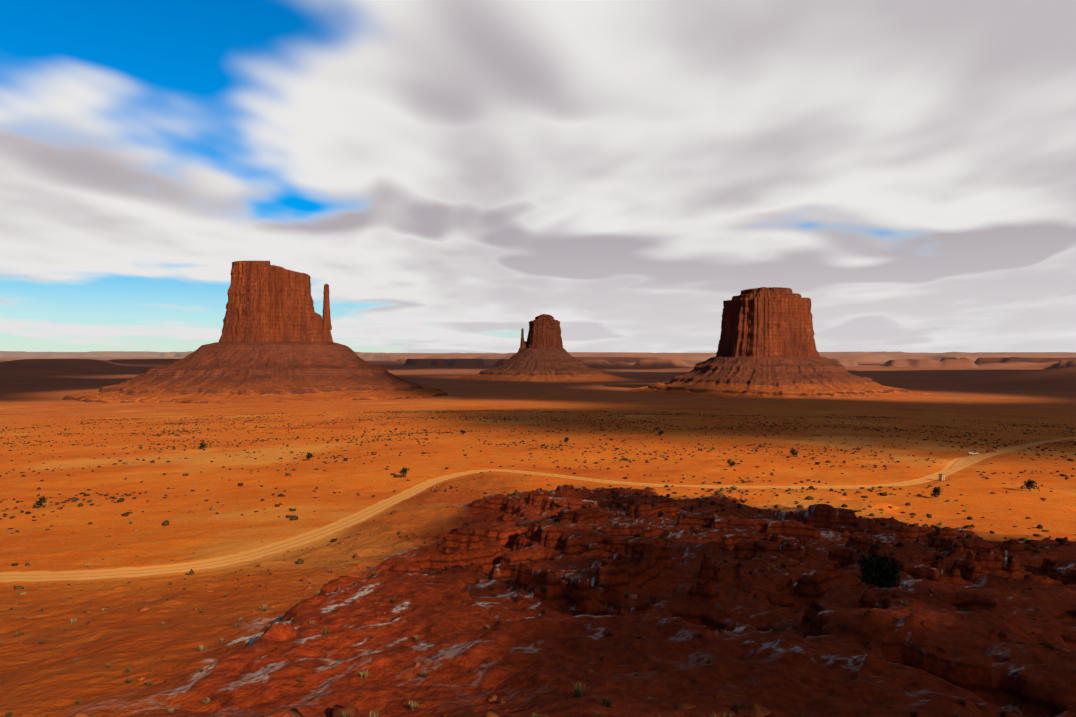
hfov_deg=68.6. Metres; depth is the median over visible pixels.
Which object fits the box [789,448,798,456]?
juniper tree
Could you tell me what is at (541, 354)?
mitten butte
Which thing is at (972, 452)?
white pickup
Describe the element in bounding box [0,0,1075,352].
sky
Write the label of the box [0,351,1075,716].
ground
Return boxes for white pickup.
[967,451,978,454]
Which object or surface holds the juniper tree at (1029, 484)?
on the ground
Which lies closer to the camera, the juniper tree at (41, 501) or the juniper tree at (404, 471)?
the juniper tree at (41, 501)
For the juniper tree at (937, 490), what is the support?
on the ground
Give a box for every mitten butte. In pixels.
[62,261,447,403]
[455,314,635,381]
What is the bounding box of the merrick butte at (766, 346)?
[626,287,946,397]
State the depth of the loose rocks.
69.51 m
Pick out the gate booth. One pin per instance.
(941, 477)
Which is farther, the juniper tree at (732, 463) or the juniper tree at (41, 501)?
the juniper tree at (732, 463)
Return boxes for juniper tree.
[33,495,47,507]
[198,442,205,448]
[306,452,314,459]
[398,466,408,476]
[727,459,735,465]
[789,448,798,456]
[855,548,903,588]
[930,486,942,497]
[1022,479,1039,491]
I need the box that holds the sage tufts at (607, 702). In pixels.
[0,523,1075,716]
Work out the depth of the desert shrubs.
430.92 m
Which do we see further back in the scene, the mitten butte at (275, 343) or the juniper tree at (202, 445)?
the mitten butte at (275, 343)
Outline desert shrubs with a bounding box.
[0,410,1075,594]
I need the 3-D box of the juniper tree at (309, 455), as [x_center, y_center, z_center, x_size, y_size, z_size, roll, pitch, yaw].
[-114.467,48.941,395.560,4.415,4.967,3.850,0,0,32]
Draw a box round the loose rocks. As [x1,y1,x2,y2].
[9,475,1075,716]
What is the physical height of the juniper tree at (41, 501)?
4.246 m
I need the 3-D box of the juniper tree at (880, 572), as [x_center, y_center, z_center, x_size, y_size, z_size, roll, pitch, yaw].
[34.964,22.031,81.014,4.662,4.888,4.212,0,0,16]
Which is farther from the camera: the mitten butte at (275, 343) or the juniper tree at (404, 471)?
the mitten butte at (275, 343)
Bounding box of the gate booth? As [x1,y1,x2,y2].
[939,474,944,480]

